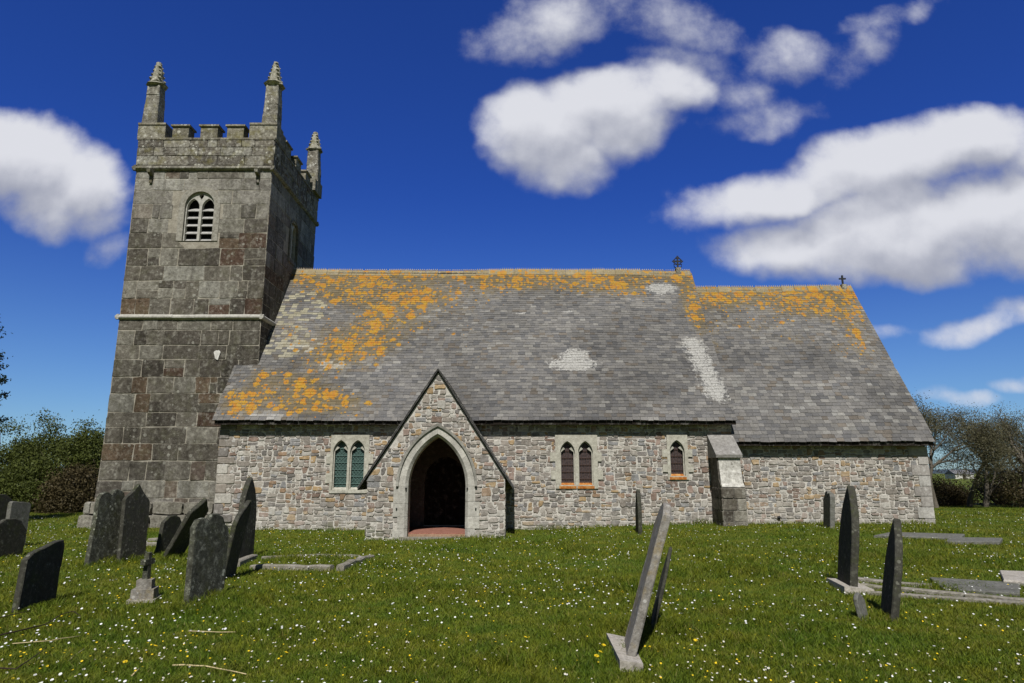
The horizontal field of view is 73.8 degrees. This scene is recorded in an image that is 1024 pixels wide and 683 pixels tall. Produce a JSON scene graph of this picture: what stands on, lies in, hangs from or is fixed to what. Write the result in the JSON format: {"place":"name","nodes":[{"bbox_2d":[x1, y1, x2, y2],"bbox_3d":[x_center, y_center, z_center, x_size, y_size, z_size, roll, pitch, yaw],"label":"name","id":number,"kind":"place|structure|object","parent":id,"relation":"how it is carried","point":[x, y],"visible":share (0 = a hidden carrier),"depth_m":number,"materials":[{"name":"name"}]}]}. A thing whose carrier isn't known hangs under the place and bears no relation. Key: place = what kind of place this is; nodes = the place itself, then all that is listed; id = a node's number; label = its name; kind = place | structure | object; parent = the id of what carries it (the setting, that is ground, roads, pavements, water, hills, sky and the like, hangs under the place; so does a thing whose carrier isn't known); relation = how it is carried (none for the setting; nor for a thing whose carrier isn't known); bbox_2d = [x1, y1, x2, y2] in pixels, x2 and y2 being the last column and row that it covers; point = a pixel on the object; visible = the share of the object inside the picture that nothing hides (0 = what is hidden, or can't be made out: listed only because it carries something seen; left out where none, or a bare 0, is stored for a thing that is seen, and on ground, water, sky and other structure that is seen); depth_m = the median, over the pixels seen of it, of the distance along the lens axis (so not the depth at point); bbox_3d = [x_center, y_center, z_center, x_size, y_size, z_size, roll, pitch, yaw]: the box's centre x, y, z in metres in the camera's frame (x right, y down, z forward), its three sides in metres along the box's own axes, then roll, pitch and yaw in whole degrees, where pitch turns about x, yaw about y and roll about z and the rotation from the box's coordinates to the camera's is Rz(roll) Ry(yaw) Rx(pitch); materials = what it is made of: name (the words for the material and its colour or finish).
{"place":"outdoors","nodes":[
{"label":"outdoors","id":0,"kind":"place"},
{"bbox_2d":[0,469,1022,473],"bbox_3d":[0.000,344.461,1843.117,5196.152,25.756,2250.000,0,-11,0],"label":"hills","id":1,"kind":"structure","parent":0,"point":[940,470],"depth_m":1458.88,"materials":[{"name":"green plant"}]},
{"bbox_2d":[0,474,1023,682],"bbox_3d":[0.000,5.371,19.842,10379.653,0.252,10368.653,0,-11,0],"label":"ground","id":2,"kind":"structure","parent":0,"point":[677,548],"depth_m":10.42,"materials":[{"name":"green plant"}]},
{"bbox_2d":[0,494,11,519],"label":"gravestone","id":3,"kind":"object","parent":2,"relation":"on","point":[5,500],"visible":0.25,"depth_m":14.93,"materials":[{"name":"stone"}]},
{"bbox_2d":[0,326,12,426],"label":"conifer tree","id":4,"kind":"object","parent":2,"relation":"on","point":[2,379],"visible":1,"depth_m":22.28,"materials":[{"name":"green plant"}]},
{"bbox_2d":[0,518,26,556],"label":"gravestone","id":5,"kind":"object","parent":2,"relation":"on","point":[13,532],"visible":0.62,"depth_m":13.07,"materials":[{"name":"stone"}]},
{"bbox_2d":[6,501,30,545],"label":"gravestone","id":6,"kind":"object","parent":2,"relation":"on","point":[19,510],"visible":0.42,"depth_m":15.22,"materials":[{"name":"grey stone"}]},
{"bbox_2d":[0,648,45,669],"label":"bramble shoot","id":7,"kind":"object","parent":2,"relation":"on","point":[21,664],"visible":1,"depth_m":5.40,"materials":[{"name":"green plant"}]},
{"bbox_2d":[0,417,62,500],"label":"thicket bush","id":8,"kind":"object","parent":2,"relation":"on","point":[16,448],"visible":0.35,"depth_m":29.56,"materials":[{"name":"green plant"}]},
{"bbox_2d":[0,449,63,511],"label":"thicket bush","id":9,"kind":"object","parent":2,"relation":"on","point":[16,488],"visible":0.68,"depth_m":28.11,"materials":[{"name":"green plant"}]},
{"bbox_2d":[11,540,64,612],"bbox_3d":[-5.712,2.960,8.211,0.101,1.035,0.839,1,-11,-3],"label":"gravestone","id":10,"kind":"object","parent":2,"relation":"on","point":[38,575],"visible":0.59,"depth_m":8.19,"materials":[{"name":"stone"}]},
{"bbox_2d":[1,409,78,469],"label":"thicket bush","id":11,"kind":"object","parent":2,"relation":"on","point":[50,440],"visible":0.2,"depth_m":31.56,"materials":[{"name":"green plant"}]},
{"bbox_2d":[0,611,80,635],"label":"bramble shoot","id":12,"kind":"object","parent":2,"relation":"on","point":[36,626],"visible":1,"depth_m":6.84,"materials":[{"name":"brown plant"}]},
{"bbox_2d":[12,635,80,643],"bbox_3d":[-4.363,2.813,6.419,0.547,0.020,0.118,10,-14,-41],"label":"dry stalk","id":13,"kind":"object","parent":2,"relation":"on","point":[42,641],"visible":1,"depth_m":6.36,"materials":[{"name":"plant"}]},
{"bbox_2d":[25,458,98,513],"bbox_3d":[-18.415,6.075,28.680,3.314,2.290,3.337,-8,-13,34],"label":"thicket bush","id":14,"kind":"object","parent":2,"relation":"on","point":[69,492],"visible":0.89,"depth_m":27.98,"materials":[{"name":"green plant"}]},
{"bbox_2d":[37,410,104,502],"bbox_3d":[-19.026,5.214,30.065,3.966,4.504,3.676,0,-11,0],"label":"thicket bush","id":15,"kind":"object","parent":2,"relation":"on","point":[85,453],"visible":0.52,"depth_m":29.72,"materials":[{"name":"green plant"}]},
{"bbox_2d":[57,424,104,472],"bbox_3d":[-18.959,5.797,31.638,4.294,3.942,4.041,0,-11,0],"label":"thicket bush","id":16,"kind":"object","parent":2,"relation":"on","point":[96,437],"visible":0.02,"depth_m":31.22,"materials":[{"name":"green plant"}]},
{"bbox_2d":[84,489,124,565],"bbox_3d":[-7.510,3.565,12.626,0.160,1.615,0.932,-2,-11,10],"label":"gravestone","id":17,"kind":"object","parent":2,"relation":"on","point":[103,539],"visible":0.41,"depth_m":12.56,"materials":[{"name":"grey stone"}]},
{"bbox_2d":[116,484,149,561],"bbox_3d":[-7.204,3.565,12.971,0.211,1.683,0.824,-2,-11,9],"label":"gravestone","id":18,"kind":"object","parent":2,"relation":"on","point":[134,519],"visible":0.72,"depth_m":12.96,"materials":[{"name":"stone"}]},
{"bbox_2d":[126,552,161,603],"bbox_3d":[-4.721,3.084,8.797,0.340,0.700,0.340,3,-11,-14],"label":"memorial cross","id":19,"kind":"object","parent":2,"relation":"on","point":[145,589],"visible":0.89,"depth_m":8.71,"materials":[{"name":"stone"}]},
{"bbox_2d":[146,538,157,545],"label":"grave kerb","id":20,"kind":"structure","parent":2,"relation":"on","point":[152,543],"depth_m":15.22,"materials":[{"name":"stone"}]},
{"bbox_2d":[155,515,180,553],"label":"gravestone","id":21,"kind":"object","parent":2,"relation":"on","point":[169,525],"visible":0.45,"depth_m":14.04,"materials":[{"name":"stone"}]},
{"bbox_2d":[163,498,208,556],"bbox_3d":[-6.482,3.807,13.527,0.824,1.394,0.672,-2,-11,9],"label":"gravestone","id":22,"kind":"object","parent":2,"relation":"on","point":[179,542],"visible":0.55,"depth_m":13.39,"materials":[{"name":"stone"}]},
{"bbox_2d":[188,631,222,632],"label":"dry stalk","id":23,"kind":"object","parent":2,"relation":"on","point":[204,631],"visible":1,"depth_m":6.88,"materials":[{"name":"plant"}]},
{"bbox_2d":[184,513,228,604],"bbox_3d":[-3.949,2.928,8.811,0.146,1.360,0.811,-2,-11,12],"label":"gravestone","id":24,"kind":"object","parent":2,"relation":"on","point":[207,554],"visible":0.68,"depth_m":8.77,"materials":[{"name":"grey stone"}]},
{"bbox_2d":[172,664,245,674],"bbox_3d":[-2.449,2.667,5.568,0.756,0.022,0.088,-4,-12,19],"label":"dry stalk","id":25,"kind":"object","parent":2,"relation":"on","point":[206,666],"visible":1,"depth_m":5.62,"materials":[{"name":"plant"}]},
{"bbox_2d":[225,500,251,578],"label":"gravestone","id":26,"kind":"object","parent":2,"relation":"on","point":[237,532],"visible":0.59,"depth_m":10.65,"materials":[{"name":"stone"}]},
{"bbox_2d":[238,477,256,557],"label":"gravestone","id":27,"kind":"object","parent":2,"relation":"on","point":[248,493],"visible":0.49,"depth_m":13.04,"materials":[{"name":"stone"}]},
{"bbox_2d":[237,554,374,570],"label":"grave kerb","id":28,"kind":"structure","parent":2,"relation":"on","point":[341,566],"depth_m":11.48,"materials":[{"name":"stone"}]},
{"bbox_2d":[77,61,935,540],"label":"church","id":29,"kind":"structure","parent":2,"relation":"on","point":[297,385],"depth_m":20.98,"materials":[{"name":"stone"}]},
{"bbox_2d":[176,186,220,241],"bbox_3d":[-10.193,-4.145,22.394,1.341,1.908,0.388,0,-11,0],"label":"belfry window","id":30,"kind":"structure","parent":29,"relation":"in","point":[204,211],"depth_m":22.34,"materials":[{"name":"stone"}]},
{"bbox_2d":[288,220,298,268],"bbox_3d":[-8.090,-3.586,24.719,0.400,1.688,0.980,0,-11,0],"label":"belfry window","id":31,"kind":"structure","parent":29,"relation":"in","point":[293,244],"depth_m":25.05,"materials":[{"name":"stone"}]},
{"bbox_2d":[325,434,372,492],"bbox_3d":[-4.706,3.551,19.841,1.353,1.672,0.210,0,-11,0],"label":"window","id":32,"kind":"structure","parent":29,"relation":"in","point":[349,458],"depth_m":19.85,"materials":[{"name":"stone"}]},
{"bbox_2d":[424,456,465,524],"bbox_3d":[-1.920,4.324,19.810,1.220,1.980,0.099,0,-11,0],"label":"door","id":33,"kind":"structure","parent":29,"relation":"in","point":[445,485],"depth_m":19.79,"materials":[{"name":"black wood"}]},
{"bbox_2d":[550,434,602,488],"bbox_3d":[1.862,3.489,19.853,1.532,1.545,0.210,0,-11,0],"label":"window","id":34,"kind":"structure","parent":29,"relation":"in","point":[576,457],"depth_m":19.85,"materials":[{"name":"stone"}]},
{"bbox_2d":[662,434,693,479],"bbox_3d":[4.806,3.364,19.878,0.897,1.291,0.210,0,-11,0],"label":"window","id":35,"kind":"structure","parent":29,"relation":"in","point":[677,452],"depth_m":19.86,"materials":[{"name":"stone"}]},
{"bbox_2d":[0,511,1023,682],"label":"yellow flowers","id":36,"kind":"object","parent":2,"relation":"on","point":[448,628],"visible":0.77,"depth_m":7.01,"materials":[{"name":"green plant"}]},
{"bbox_2d":[1,511,1023,682],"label":"daisies","id":37,"kind":"object","parent":2,"relation":"on","point":[755,680],"visible":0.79,"depth_m":8.55,"materials":[{"name":"white plant"}]},
{"bbox_2d":[635,489,641,534],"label":"gravestone","id":38,"kind":"object","parent":2,"relation":"on","point":[638,514],"visible":0.69,"depth_m":17.38,"materials":[{"name":"stone"}]},
{"bbox_2d":[606,502,671,671],"bbox_3d":[1.194,2.274,6.164,0.603,1.593,0.900,0,-11,0],"label":"gravestone","id":39,"kind":"object","parent":2,"relation":"on","point":[627,656],"visible":0.87,"depth_m":6.03,"materials":[{"name":"stone"}]},
{"bbox_2d":[649,547,671,632],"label":"gravestone","id":40,"kind":"object","parent":2,"relation":"on","point":[659,596],"visible":0.64,"depth_m":6.97,"materials":[{"name":"stone"}]},
{"bbox_2d":[823,491,834,528],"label":"gravestone","id":41,"kind":"object","parent":2,"relation":"on","point":[829,509],"visible":0.73,"depth_m":18.06,"materials":[{"name":"grey stone"}]},
{"bbox_2d":[826,485,873,594],"bbox_3d":[4.723,2.889,9.625,0.429,1.679,0.851,-2,-11,8],"label":"gravestone","id":42,"kind":"object","parent":2,"relation":"on","point":[846,581],"visible":0.75,"depth_m":9.54,"materials":[{"name":"stone"}]},
{"bbox_2d":[853,592,867,620],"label":"gravestone","id":43,"kind":"object","parent":2,"relation":"on","point":[859,604],"visible":0.48,"depth_m":7.67,"materials":[{"name":"grey stone"}]},
{"bbox_2d":[881,518,902,621],"bbox_3d":[4.420,2.770,7.912,0.335,1.391,0.672,-3,-11,17],"label":"gravestone","id":44,"kind":"object","parent":2,"relation":"on","point":[891,586],"visible":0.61,"depth_m":7.84,"materials":[{"name":"stone"}]},
{"bbox_2d":[874,532,964,539],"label":"grave slab","id":45,"kind":"structure","parent":2,"relation":"on","point":[941,536],"depth_m":15.55,"materials":[{"name":"grey stone"}]},
{"bbox_2d":[858,577,1023,604],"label":"grave kerb","id":46,"kind":"structure","parent":2,"relation":"on","point":[969,597],"depth_m":8.77,"materials":[{"name":"stone"}]},
{"bbox_2d":[932,470,966,505],"bbox_3d":[19.019,6.697,31.356,3.683,1.961,3.567,10,-15,-42],"label":"hedge bush","id":47,"kind":"object","parent":2,"relation":"on","point":[938,491],"visible":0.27,"depth_m":30.49,"materials":[{"name":"green plant"}]},
{"bbox_2d":[945,470,973,478],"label":"farm building","id":48,"kind":"structure","parent":2,"relation":"on","point":[952,472],"depth_m":167.64,"materials":[{"name":"stone"}]},
{"bbox_2d":[912,390,1010,507],"bbox_3d":[17.870,4.687,29.652,5.658,5.183,5.434,0,-11,0],"label":"thorn tree","id":49,"kind":"object","parent":2,"relation":"on","point":[931,421],"visible":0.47,"depth_m":28.54,"materials":[{"name":"green plant"}]},
{"bbox_2d":[933,480,995,505],"bbox_3d":[20.228,6.883,31.298,2.774,1.585,2.605,0,-11,0],"label":"hedge bush","id":50,"kind":"object","parent":2,"relation":"on","point":[962,497],"visible":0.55,"depth_m":30.78,"materials":[{"name":"green plant"}]},
{"bbox_2d":[945,537,1002,544],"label":"grave slab","id":51,"kind":"structure","parent":2,"relation":"on","point":[974,540],"depth_m":14.43,"materials":[{"name":"grey stone"}]},
{"bbox_2d":[930,577,1019,596],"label":"grave slab","id":52,"kind":"structure","parent":2,"relation":"on","point":[1001,587],"depth_m":9.35,"materials":[{"name":"grey stone"}]},
{"bbox_2d":[934,403,1023,506],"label":"thorn tree","id":53,"kind":"object","parent":2,"relation":"on","point":[987,457],"visible":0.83,"depth_m":28.13,"materials":[{"name":"green plant"}]},
{"bbox_2d":[960,468,1020,504],"bbox_3d":[22.927,6.641,31.792,3.720,2.233,3.517,0,-11,0],"label":"hedge bush","id":54,"kind":"object","parent":2,"relation":"on","point":[980,490],"visible":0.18,"depth_m":31.63,"materials":[{"name":"green plant"}]},
{"bbox_2d":[960,401,1023,507],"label":"thorn tree","id":55,"kind":"object","parent":2,"relation":"on","point":[1011,424],"visible":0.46,"depth_m":29.42,"materials":[{"name":"brown plant"}]},
{"bbox_2d":[982,444,1023,507],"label":"hedge bush","id":56,"kind":"object","parent":2,"relation":"on","point":[1008,495],"visible":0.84,"depth_m":29.01,"materials":[{"name":"green plant"}]},
{"bbox_2d":[993,412,1023,466],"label":"thorn tree","id":57,"kind":"object","parent":2,"relation":"on","point":[1022,434],"visible":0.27,"depth_m":29.97,"materials":[{"name":"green plant"}]},
{"bbox_2d":[1000,570,1023,587],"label":"grave slab","id":58,"kind":"structure","parent":2,"relation":"on","point":[1008,576],"depth_m":9.94,"materials":[{"name":"stone"}]},
{"bbox_2d":[0,0,1023,469],"label":"sky","id":59,"kind":"structure","parent":0,"point":[878,145],"materials":[{"name":"blue"}]}
]}

